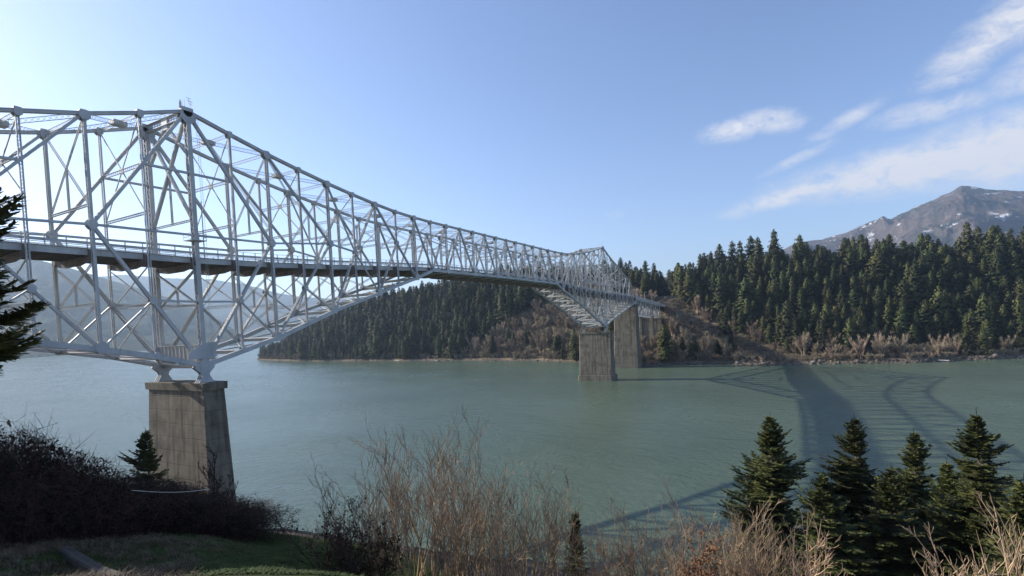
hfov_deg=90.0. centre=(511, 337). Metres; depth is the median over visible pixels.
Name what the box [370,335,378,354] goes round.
fir tree
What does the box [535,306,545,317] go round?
leafless bush
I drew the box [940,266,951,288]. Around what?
fir tree
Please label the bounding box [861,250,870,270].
fir tree
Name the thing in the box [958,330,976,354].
fir tree
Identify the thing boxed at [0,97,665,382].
truss bridge
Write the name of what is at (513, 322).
leafless bush
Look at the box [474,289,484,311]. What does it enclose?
fir tree
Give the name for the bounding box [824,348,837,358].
leafless bush
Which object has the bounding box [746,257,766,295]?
fir tree
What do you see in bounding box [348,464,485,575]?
bare shrub
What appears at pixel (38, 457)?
bramble
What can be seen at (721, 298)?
fir tree
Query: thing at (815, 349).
leafless bush
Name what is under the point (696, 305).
leafless bush
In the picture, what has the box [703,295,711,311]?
fir tree
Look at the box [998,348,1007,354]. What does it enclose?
leafless bush
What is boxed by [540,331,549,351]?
leafless bush
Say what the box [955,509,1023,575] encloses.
bare shrub
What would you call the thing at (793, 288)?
fir tree
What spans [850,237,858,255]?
fir tree
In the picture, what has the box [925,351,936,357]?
leafless bush
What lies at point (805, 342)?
leafless bush
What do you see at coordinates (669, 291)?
fir tree
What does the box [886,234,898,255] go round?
fir tree
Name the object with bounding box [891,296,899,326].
fir tree
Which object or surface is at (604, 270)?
fir tree
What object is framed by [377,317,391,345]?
fir tree
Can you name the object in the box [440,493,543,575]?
bare shrub
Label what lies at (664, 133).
sky
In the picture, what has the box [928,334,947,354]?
leafless bush
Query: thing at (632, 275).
fir tree
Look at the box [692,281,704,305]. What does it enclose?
fir tree
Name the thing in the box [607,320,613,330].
fir tree
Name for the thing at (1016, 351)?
leafless bush
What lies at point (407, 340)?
fir tree
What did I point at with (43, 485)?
bramble
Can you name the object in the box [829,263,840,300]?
fir tree
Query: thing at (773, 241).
fir tree
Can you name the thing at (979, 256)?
fir tree
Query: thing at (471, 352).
leafless bush
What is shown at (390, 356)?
railway bench
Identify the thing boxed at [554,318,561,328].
leafless bush
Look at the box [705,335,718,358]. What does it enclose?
leafless bush
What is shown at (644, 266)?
fir tree
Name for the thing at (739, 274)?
fir tree
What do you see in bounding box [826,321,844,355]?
fir tree
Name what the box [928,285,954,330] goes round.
fir tree
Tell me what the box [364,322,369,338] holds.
fir tree
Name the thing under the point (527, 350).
leafless bush
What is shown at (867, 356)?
leafless bush
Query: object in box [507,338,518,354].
leafless bush
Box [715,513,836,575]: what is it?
bare shrub
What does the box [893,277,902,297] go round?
fir tree
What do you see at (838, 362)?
shore rocks
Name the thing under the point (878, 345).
leafless bush
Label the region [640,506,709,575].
bare shrub
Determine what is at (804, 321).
fir tree
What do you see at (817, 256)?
fir tree
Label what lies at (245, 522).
bramble
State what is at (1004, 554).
bare shrub
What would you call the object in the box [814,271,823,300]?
fir tree
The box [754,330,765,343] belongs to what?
leafless bush
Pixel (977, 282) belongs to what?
fir tree
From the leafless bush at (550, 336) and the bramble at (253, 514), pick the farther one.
the leafless bush at (550, 336)
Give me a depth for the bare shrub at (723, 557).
18.05 m
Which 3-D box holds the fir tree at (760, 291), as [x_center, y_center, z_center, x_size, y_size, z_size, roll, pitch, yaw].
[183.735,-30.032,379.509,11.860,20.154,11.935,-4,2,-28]
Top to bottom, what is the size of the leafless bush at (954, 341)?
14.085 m
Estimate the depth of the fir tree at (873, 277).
364.14 m
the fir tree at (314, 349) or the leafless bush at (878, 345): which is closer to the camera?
the leafless bush at (878, 345)
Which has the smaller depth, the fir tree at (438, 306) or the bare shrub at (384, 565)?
the bare shrub at (384, 565)
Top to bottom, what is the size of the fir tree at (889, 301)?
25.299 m
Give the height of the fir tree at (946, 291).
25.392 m
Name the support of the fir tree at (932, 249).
on the bank ground at (713, 322)
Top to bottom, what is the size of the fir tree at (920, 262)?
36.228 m
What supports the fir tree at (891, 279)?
on the bank ground at (713, 322)
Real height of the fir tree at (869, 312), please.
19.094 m
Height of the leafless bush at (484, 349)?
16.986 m
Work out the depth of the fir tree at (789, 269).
375.63 m
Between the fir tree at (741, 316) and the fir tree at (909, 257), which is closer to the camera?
the fir tree at (741, 316)
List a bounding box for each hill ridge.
[0,259,237,357]
[101,275,376,337]
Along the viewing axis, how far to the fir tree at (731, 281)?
394.51 m
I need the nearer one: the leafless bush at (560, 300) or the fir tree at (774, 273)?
the fir tree at (774, 273)
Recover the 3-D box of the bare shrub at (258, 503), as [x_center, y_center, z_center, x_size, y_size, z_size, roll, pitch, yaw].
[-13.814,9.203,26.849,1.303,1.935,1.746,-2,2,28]
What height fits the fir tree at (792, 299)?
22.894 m
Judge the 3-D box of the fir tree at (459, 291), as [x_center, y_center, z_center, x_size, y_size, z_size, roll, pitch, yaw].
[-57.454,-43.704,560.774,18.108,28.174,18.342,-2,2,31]
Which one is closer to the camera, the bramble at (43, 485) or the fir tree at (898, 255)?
the bramble at (43, 485)
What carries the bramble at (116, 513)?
on the bank ground at (277, 542)
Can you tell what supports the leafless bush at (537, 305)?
on the bank ground at (713, 322)
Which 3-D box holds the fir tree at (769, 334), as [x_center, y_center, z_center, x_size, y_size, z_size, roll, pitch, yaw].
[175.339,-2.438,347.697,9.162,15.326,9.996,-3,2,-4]
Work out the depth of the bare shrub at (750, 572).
13.04 m
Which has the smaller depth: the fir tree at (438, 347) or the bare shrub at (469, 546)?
the bare shrub at (469, 546)
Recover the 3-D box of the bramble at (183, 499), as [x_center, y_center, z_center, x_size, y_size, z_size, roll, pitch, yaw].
[-15.230,6.840,21.041,5.939,2.200,6.552,-3,2,7]
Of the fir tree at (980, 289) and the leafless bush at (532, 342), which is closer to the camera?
the fir tree at (980, 289)
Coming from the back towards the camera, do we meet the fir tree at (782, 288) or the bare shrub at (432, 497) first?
the fir tree at (782, 288)
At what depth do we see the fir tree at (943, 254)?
380.59 m
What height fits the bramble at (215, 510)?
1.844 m
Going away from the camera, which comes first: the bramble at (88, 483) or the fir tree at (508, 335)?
the bramble at (88, 483)
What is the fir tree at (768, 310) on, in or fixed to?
on the bank ground at (713, 322)
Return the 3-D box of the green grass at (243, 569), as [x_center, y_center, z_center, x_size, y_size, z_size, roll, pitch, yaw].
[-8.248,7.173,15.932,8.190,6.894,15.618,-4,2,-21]
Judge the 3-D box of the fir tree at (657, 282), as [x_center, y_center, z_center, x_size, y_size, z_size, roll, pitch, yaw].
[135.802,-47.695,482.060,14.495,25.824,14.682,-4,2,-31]
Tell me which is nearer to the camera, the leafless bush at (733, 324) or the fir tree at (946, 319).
the fir tree at (946, 319)
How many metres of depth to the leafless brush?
387.00 m
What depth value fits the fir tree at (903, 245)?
399.01 m
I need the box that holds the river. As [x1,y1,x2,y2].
[0,337,1023,575]
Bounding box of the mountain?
[784,186,1023,257]
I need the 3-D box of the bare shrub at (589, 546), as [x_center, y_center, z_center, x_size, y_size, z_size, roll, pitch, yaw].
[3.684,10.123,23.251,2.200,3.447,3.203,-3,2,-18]
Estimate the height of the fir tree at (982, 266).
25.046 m
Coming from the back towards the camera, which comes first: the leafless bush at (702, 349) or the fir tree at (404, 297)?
the fir tree at (404, 297)
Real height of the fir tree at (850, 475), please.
15.361 m
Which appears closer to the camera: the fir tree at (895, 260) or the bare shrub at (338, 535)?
the bare shrub at (338, 535)
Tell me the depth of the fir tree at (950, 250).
390.30 m
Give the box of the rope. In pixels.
[132,489,208,492]
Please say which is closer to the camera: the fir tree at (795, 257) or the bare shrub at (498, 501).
the bare shrub at (498, 501)
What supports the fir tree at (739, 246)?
on the bank ground at (713, 322)
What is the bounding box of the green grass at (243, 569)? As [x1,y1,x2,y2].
[145,530,364,575]
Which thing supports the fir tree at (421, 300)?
on the bank ground at (713, 322)
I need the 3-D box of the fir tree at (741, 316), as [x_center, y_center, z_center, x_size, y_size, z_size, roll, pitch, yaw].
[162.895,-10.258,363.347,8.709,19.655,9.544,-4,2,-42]
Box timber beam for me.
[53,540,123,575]
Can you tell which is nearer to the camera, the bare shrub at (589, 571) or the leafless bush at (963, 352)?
the bare shrub at (589, 571)
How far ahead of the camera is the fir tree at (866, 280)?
363.48 m
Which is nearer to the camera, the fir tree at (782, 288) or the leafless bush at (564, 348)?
the fir tree at (782, 288)
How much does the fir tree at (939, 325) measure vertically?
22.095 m
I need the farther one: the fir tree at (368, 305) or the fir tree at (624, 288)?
the fir tree at (368, 305)
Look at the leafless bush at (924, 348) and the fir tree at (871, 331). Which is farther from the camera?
the fir tree at (871, 331)
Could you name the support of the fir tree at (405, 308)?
on the bank ground at (713, 322)
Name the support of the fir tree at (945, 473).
on the bank ground at (277, 542)
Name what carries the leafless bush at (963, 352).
on the bank ground at (713, 322)
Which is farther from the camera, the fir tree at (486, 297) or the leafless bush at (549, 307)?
the fir tree at (486, 297)
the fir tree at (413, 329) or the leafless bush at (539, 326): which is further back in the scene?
the fir tree at (413, 329)
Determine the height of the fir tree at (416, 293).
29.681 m
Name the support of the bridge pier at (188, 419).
on the bank ground at (277, 542)
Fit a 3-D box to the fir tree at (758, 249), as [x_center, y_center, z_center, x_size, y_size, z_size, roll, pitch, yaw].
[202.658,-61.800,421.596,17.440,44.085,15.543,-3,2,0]
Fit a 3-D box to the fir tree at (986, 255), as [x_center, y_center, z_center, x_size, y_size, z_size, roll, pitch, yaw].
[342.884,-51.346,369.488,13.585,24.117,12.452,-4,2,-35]
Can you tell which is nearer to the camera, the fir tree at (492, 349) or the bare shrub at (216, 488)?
the bare shrub at (216, 488)
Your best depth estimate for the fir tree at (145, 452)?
32.38 m
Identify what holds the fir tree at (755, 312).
on the bank ground at (713, 322)
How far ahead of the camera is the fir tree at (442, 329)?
517.03 m
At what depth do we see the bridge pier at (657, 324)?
399.91 m
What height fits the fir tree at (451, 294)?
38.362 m
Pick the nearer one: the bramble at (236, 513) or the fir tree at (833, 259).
the bramble at (236, 513)
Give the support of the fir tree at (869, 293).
on the bank ground at (713, 322)
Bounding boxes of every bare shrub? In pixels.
[157,443,225,494]
[189,461,248,538]
[244,493,266,513]
[277,495,374,573]
[286,525,322,550]
[301,456,424,575]
[301,511,410,575]
[318,446,425,567]
[328,528,402,575]
[332,471,416,575]
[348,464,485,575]
[350,415,463,575]
[379,414,476,575]
[406,407,489,575]
[414,478,513,575]
[426,419,488,575]
[437,445,522,575]
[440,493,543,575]
[445,461,541,575]
[458,453,578,575]
[484,504,568,575]
[501,469,584,575]
[536,486,585,575]
[556,537,618,575]
[559,524,616,575]
[588,499,657,575]
[590,528,642,575]
[603,496,658,575]
[631,512,676,575]
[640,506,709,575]
[647,545,697,575]
[652,495,732,575]
[656,478,772,575]
[676,490,784,575]
[680,528,723,575]
[686,504,806,575]
[690,511,783,575]
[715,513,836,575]
[731,540,819,575]
[770,503,845,575]
[899,513,1023,575]
[911,488,1023,575]
[922,547,988,575]
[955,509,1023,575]
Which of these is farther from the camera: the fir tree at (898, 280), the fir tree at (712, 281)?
the fir tree at (712, 281)
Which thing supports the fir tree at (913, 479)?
on the bank ground at (277, 542)
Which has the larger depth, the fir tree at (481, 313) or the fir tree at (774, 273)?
the fir tree at (481, 313)
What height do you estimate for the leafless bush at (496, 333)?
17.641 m
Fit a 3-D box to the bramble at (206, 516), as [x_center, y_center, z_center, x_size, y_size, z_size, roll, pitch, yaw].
[-15.187,7.470,21.749,6.007,1.368,6.718,-1,2,37]
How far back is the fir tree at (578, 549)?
27.07 m
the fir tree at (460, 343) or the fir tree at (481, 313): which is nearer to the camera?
the fir tree at (460, 343)
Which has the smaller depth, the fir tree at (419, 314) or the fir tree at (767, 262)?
the fir tree at (767, 262)
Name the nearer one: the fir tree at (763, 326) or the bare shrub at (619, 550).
the bare shrub at (619, 550)
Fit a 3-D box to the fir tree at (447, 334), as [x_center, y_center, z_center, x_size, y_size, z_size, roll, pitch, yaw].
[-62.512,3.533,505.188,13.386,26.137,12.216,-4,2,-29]
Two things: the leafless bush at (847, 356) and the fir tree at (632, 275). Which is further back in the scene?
the fir tree at (632, 275)
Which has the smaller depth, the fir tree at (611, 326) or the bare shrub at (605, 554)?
the bare shrub at (605, 554)
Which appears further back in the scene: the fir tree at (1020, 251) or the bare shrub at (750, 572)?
the fir tree at (1020, 251)
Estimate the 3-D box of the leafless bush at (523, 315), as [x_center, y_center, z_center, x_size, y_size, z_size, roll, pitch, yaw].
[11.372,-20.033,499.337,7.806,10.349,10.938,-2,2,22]
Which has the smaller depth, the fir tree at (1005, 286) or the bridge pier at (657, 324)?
the fir tree at (1005, 286)
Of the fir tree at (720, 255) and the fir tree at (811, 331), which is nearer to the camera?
the fir tree at (811, 331)
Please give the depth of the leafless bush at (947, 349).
293.89 m
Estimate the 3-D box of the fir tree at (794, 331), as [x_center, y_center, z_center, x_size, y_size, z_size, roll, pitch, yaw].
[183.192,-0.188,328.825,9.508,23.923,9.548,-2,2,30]
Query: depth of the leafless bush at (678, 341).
366.90 m
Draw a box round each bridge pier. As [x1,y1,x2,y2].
[145,380,246,506]
[578,331,617,380]
[614,304,641,367]
[639,316,654,350]
[646,318,662,332]
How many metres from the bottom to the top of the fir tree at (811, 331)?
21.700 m
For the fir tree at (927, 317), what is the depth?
318.40 m
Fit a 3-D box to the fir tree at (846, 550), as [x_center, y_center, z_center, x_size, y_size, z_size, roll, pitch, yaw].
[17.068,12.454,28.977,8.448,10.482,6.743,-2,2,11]
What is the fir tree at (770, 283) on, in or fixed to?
on the bank ground at (713, 322)
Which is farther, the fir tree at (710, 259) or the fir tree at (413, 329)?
the fir tree at (413, 329)
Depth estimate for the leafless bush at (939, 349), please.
293.33 m
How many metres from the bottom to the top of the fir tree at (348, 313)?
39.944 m
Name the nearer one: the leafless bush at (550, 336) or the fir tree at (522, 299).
the leafless bush at (550, 336)
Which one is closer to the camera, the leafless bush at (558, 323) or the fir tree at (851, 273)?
the fir tree at (851, 273)
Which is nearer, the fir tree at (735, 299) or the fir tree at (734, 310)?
the fir tree at (734, 310)
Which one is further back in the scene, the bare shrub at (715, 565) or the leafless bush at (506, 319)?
the leafless bush at (506, 319)
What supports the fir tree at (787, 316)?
on the bank ground at (713, 322)
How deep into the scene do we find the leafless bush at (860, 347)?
300.50 m
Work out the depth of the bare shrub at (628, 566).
17.91 m
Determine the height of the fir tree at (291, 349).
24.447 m
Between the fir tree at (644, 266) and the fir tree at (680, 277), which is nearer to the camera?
the fir tree at (680, 277)
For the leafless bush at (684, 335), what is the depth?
375.93 m
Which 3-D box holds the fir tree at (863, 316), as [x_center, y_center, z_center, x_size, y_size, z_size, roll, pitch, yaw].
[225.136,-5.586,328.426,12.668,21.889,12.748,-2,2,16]
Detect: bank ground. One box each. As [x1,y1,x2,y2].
[0,526,613,575]
[258,269,1023,366]
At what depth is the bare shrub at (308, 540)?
22.24 m
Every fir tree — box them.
[0,187,51,375]
[117,430,175,488]
[286,340,294,358]
[295,337,308,359]
[311,341,316,358]
[312,327,319,342]
[317,345,320,358]
[321,324,328,340]
[322,336,329,357]
[327,323,335,340]
[343,307,352,330]
[343,315,348,338]
[361,300,375,322]
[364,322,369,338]
[366,306,374,325]
[366,319,374,335]
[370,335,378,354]
[372,322,380,344]
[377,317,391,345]
[379,288,390,310]
[385,306,391,328]
[389,289,397,300]
[397,325,402,339]
[399,288,409,312]
[399,321,407,339]
[401,333,414,357]
[402,304,407,321]
[406,308,417,327]
[407,323,418,348]
[409,332,414,351]
[412,286,419,304]
[416,307,421,318]
[417,290,428,311]
[424,326,435,346]
[426,290,431,305]
[433,298,441,313]
[433,309,441,334]
[434,335,442,357]
[439,320,446,338]
[440,297,450,319]
[444,328,449,346]
[444,335,457,358]
[446,281,457,308]
[450,319,458,336]
[453,285,463,307]
[455,333,466,355]
[457,314,463,333]
[460,281,474,302]
[464,297,470,316]
[464,322,471,349]
[468,315,477,330]
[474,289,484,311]
[476,303,484,320]
[480,318,486,340]
[481,286,491,308]
[484,301,493,323]
[486,310,492,330]
[486,336,497,357]
[490,283,495,304]
[494,292,504,322]
[502,289,514,318]
[504,327,510,340]
[510,286,519,305]
[512,298,520,318]
[514,286,527,311]
[524,287,530,298]
[531,276,545,303]
[549,336,563,356]
[563,510,588,575]
[566,329,579,359]
[597,261,609,283]
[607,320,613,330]
[615,270,627,295]
[627,267,632,290]
[627,269,638,294]
[635,268,641,282]
[639,277,648,296]
[641,261,650,277]
[643,270,649,293]
[647,275,655,298]
[654,274,662,295]
[655,324,675,361]
[666,271,674,295]
[670,262,684,296]
[672,265,685,299]
[677,268,699,304]
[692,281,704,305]
[696,254,706,279]
[701,266,712,294]
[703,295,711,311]
[705,272,717,304]
[706,251,713,265]
[710,272,728,315]
[711,244,726,270]
[715,308,724,327]
[717,416,811,575]
[718,274,731,303]
[718,305,732,334]
[725,241,736,270]
[725,274,736,304]
[731,277,758,318]
[731,305,740,335]
[732,288,741,307]
[734,241,746,273]
[734,266,742,288]
[734,310,745,332]
[735,255,745,277]
[739,298,755,329]
[741,255,755,287]
[743,235,757,269]
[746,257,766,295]
[751,300,760,321]
[752,236,766,267]
[753,284,765,309]
[753,288,762,312]
[757,316,768,338]
[759,276,764,295]
[760,264,768,281]
[760,301,774,325]
[762,255,771,273]
[764,324,777,342]
[765,263,779,289]
[766,229,781,257]
[766,280,771,297]
[767,257,780,280]
[767,279,783,308]
[769,246,787,275]
[773,305,780,325]
[773,322,781,341]
[776,270,788,300]
[776,300,797,346]
[778,293,785,311]
[779,469,889,575]
[784,263,796,296]
[784,276,797,313]
[788,292,797,314]
[789,243,801,274]
[789,319,801,353]
[790,235,808,272]
[793,260,805,290]
[794,288,807,317]
[797,310,809,334]
[801,415,929,558]
[802,257,810,280]
[802,277,814,313]
[803,266,811,289]
[807,319,815,344]
[808,304,821,329]
[810,262,823,288]
[810,280,820,303]
[811,253,823,280]
[812,319,824,352]
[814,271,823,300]
[815,246,828,278]
[816,310,831,336]
[817,320,827,352]
[819,285,833,311]
[820,276,831,306]
[820,303,840,329]
[822,262,831,282]
[822,288,834,311]
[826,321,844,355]
[829,252,840,277]
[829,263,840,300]
[831,306,845,321]
[835,290,850,319]
[836,237,857,266]
[836,264,848,288]
[840,305,848,324]
[841,245,860,283]
[842,318,863,353]
[845,289,867,317]
[846,275,859,304]
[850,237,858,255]
[852,316,872,355]
[854,234,871,261]
[854,244,869,271]
[855,255,862,277]
[856,273,874,298]
[856,467,955,575]
[857,313,869,330]
[858,270,863,293]
[858,282,868,303]
[860,296,868,324]
[861,248,895,287]
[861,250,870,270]
[862,237,872,255]
[864,298,873,322]
[865,284,873,308]
[866,324,881,350]
[868,265,882,292]
[869,285,890,319]
[870,298,883,326]
[871,238,894,280]
[874,308,882,330]
[877,429,937,521]
[879,303,893,336]
[882,410,1022,575]
[883,277,894,301]
[885,296,894,321]
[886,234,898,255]
[888,269,895,292]
[891,255,904,278]
[891,279,919,320]
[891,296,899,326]
[891,308,910,339]
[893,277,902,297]
[894,241,909,262]
[894,298,911,326]
[895,249,907,276]
[903,260,913,286]
[904,249,915,267]
[904,264,928,304]
[907,324,920,346]
[907,458,962,532]
[908,291,921,312]
[909,313,924,342]
[911,300,941,339]
[913,253,928,290]
[914,233,929,252]
[917,234,933,252]
[917,249,937,277]
[917,275,937,308]
[921,325,935,345]
[926,241,939,265]
[927,271,936,296]
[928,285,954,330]
[929,314,948,341]
[930,253,940,272]
[931,269,951,297]
[933,246,947,270]
[940,255,960,285]
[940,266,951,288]
[940,311,954,340]
[942,293,965,331]
[943,287,947,301]
[944,246,956,262]
[948,271,964,294]
[953,258,968,280]
[953,307,964,337]
[955,222,980,274]
[955,292,965,312]
[956,272,966,294]
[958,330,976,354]
[959,313,973,338]
[961,284,979,323]
[961,308,980,340]
[962,251,979,282]
[965,472,1023,575]
[971,291,1003,338]
[971,328,995,354]
[972,226,985,251]
[972,277,982,297]
[973,319,1000,349]
[974,285,985,310]
[976,258,990,289]
[977,247,984,267]
[978,225,1006,259]
[979,251,990,275]
[980,248,1012,287]
[982,231,1011,271]
[984,283,992,297]
[985,253,1012,290]
[986,291,1005,318]
[988,296,997,314]
[994,275,1013,302]
[996,304,1015,333]
[999,291,1015,319]
[999,320,1009,339]
[1003,321,1015,348]
[1004,251,1023,290]
[1009,237,1017,250]
[1010,296,1023,324]
[1011,279,1023,305]
[1011,324,1023,350]
[1012,276,1022,296]
[1015,236,1023,262]
[1015,314,1023,335]
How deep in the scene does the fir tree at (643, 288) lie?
443.65 m
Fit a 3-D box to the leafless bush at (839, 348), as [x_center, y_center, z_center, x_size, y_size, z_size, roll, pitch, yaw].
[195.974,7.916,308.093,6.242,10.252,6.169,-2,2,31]
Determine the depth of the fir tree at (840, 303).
343.59 m
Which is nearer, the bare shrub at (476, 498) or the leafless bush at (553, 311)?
the bare shrub at (476, 498)
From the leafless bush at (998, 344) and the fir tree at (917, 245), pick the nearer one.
the leafless bush at (998, 344)
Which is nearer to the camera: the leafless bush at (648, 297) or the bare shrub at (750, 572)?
the bare shrub at (750, 572)
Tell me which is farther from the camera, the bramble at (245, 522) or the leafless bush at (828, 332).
the leafless bush at (828, 332)
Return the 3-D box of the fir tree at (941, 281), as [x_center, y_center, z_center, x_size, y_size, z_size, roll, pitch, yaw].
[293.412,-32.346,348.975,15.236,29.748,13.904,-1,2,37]
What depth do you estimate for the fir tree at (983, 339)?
287.17 m
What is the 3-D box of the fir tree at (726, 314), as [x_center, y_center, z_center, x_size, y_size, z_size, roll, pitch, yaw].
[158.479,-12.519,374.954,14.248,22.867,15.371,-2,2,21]
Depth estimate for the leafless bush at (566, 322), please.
457.93 m
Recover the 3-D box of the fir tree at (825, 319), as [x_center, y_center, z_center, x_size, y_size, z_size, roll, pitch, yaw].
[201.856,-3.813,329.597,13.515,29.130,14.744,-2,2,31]
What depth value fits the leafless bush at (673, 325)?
388.76 m
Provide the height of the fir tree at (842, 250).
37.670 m
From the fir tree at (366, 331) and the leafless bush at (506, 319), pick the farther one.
the fir tree at (366, 331)
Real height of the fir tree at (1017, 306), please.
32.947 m
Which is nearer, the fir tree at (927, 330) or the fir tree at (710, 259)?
the fir tree at (927, 330)
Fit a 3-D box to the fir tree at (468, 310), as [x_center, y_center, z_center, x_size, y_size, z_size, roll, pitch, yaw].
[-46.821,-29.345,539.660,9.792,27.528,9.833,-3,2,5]
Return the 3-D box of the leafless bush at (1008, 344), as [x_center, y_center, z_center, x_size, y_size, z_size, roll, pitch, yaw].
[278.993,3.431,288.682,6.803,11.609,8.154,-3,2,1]
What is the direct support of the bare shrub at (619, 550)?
on the bank ground at (277, 542)
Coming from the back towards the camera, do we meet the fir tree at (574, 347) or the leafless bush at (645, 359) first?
the fir tree at (574, 347)
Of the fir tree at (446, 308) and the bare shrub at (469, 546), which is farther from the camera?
the fir tree at (446, 308)
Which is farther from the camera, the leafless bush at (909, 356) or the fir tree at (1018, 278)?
the fir tree at (1018, 278)
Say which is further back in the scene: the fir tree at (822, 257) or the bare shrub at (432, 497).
the fir tree at (822, 257)
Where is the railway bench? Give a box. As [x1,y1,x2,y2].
[353,355,441,357]
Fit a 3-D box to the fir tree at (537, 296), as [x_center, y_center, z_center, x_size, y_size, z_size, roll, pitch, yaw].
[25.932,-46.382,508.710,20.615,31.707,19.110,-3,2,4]
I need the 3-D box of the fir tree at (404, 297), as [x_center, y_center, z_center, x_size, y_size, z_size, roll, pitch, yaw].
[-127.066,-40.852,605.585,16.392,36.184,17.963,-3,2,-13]
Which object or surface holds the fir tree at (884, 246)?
on the bank ground at (713, 322)
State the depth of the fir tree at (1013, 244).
392.07 m
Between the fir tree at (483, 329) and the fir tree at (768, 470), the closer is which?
the fir tree at (768, 470)
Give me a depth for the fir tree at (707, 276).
411.16 m
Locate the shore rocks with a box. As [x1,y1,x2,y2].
[257,353,1023,366]
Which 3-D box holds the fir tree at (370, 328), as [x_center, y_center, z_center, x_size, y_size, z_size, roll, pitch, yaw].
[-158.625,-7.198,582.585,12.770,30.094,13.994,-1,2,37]
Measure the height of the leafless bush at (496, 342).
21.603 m
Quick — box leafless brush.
[257,284,1023,362]
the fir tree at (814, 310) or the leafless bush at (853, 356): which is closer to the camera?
the leafless bush at (853, 356)
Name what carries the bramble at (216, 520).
on the bank ground at (277, 542)
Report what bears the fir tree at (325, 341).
on the bank ground at (713, 322)
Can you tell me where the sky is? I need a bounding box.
[0,0,1023,298]
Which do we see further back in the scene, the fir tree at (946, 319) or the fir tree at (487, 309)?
the fir tree at (487, 309)
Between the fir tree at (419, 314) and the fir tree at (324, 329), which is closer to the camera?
the fir tree at (419, 314)
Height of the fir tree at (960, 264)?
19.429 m
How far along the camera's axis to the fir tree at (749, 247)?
434.31 m
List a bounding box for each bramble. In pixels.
[0,399,73,545]
[0,410,91,544]
[0,428,97,544]
[0,433,129,536]
[0,446,125,547]
[0,459,163,554]
[1,454,125,532]
[9,468,203,541]
[17,465,178,543]
[70,486,185,538]
[78,469,220,533]
[83,466,162,512]
[89,484,240,534]
[138,478,226,533]
[145,481,205,515]
[146,487,238,535]
[147,492,244,535]
[180,493,277,537]
[182,503,284,543]
[183,499,253,534]
[188,485,244,532]
[205,500,285,540]
[205,501,282,539]
[225,501,302,542]
[228,494,280,515]
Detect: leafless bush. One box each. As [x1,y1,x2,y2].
[465,336,473,349]
[469,350,477,357]
[470,338,479,351]
[481,341,488,355]
[488,335,500,349]
[489,326,498,337]
[494,336,503,343]
[496,321,505,337]
[503,313,511,326]
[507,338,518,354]
[511,317,518,331]
[515,329,521,343]
[519,312,528,321]
[522,317,531,330]
[525,345,531,354]
[528,335,535,347]
[531,298,541,314]
[531,330,541,346]
[533,312,539,323]
[534,337,544,354]
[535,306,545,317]
[535,323,541,334]
[537,316,549,330]
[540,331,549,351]
[545,304,553,312]
[545,331,553,345]
[550,308,555,315]
[551,351,557,358]
[552,326,565,344]
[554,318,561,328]
[557,293,566,313]
[560,343,568,354]
[564,317,569,331]
[633,288,643,299]
[641,354,650,363]
[645,293,652,301]
[645,332,659,351]
[649,289,657,302]
[667,314,679,338]
[670,338,678,352]
[677,337,687,347]
[677,349,688,360]
[678,325,692,347]
[692,295,700,314]
[698,306,708,319]
[698,338,709,356]
[703,309,712,324]
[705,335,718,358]
[716,336,731,353]
[727,316,738,334]
[731,351,740,360]
[738,351,744,359]
[746,320,757,333]
[747,329,761,340]
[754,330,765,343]
[769,341,779,348]
[789,343,797,353]
[793,333,811,356]
[812,342,822,353]
[822,333,840,351]
[824,328,839,339]
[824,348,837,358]
[832,344,842,354]
[834,354,845,360]
[841,349,850,358]
[847,352,856,359]
[848,334,870,358]
[862,353,872,359]
[870,333,892,357]
[875,329,892,339]
[891,333,909,357]
[899,352,910,358]
[903,352,914,359]
[915,341,935,357]
[915,350,922,357]
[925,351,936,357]
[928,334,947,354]
[934,343,944,355]
[942,343,951,352]
[945,333,965,354]
[949,342,961,354]
[959,348,971,355]
[994,337,1000,349]
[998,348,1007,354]
[999,335,1016,352]
[1010,347,1021,354]
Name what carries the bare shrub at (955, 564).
on the bank ground at (277, 542)
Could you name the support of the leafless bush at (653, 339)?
on the bank ground at (713, 322)
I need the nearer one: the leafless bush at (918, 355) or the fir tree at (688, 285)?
the leafless bush at (918, 355)
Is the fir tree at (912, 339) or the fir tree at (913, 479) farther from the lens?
the fir tree at (912, 339)
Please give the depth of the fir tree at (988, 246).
383.81 m
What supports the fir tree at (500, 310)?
on the bank ground at (713, 322)
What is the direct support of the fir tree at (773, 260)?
on the bank ground at (713, 322)
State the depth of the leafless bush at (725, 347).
335.34 m
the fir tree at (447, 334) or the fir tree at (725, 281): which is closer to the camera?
the fir tree at (725, 281)
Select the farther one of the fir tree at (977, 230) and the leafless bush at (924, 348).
the fir tree at (977, 230)
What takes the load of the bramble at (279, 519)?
on the bank ground at (277, 542)
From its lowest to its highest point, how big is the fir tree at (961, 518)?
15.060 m
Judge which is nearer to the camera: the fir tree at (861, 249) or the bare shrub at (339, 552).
the bare shrub at (339, 552)
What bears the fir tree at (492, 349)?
on the bank ground at (713, 322)
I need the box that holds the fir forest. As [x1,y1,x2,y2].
[258,225,1023,359]
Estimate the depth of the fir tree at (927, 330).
313.12 m
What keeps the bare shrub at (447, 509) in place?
on the bank ground at (277, 542)
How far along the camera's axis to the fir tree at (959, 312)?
313.79 m

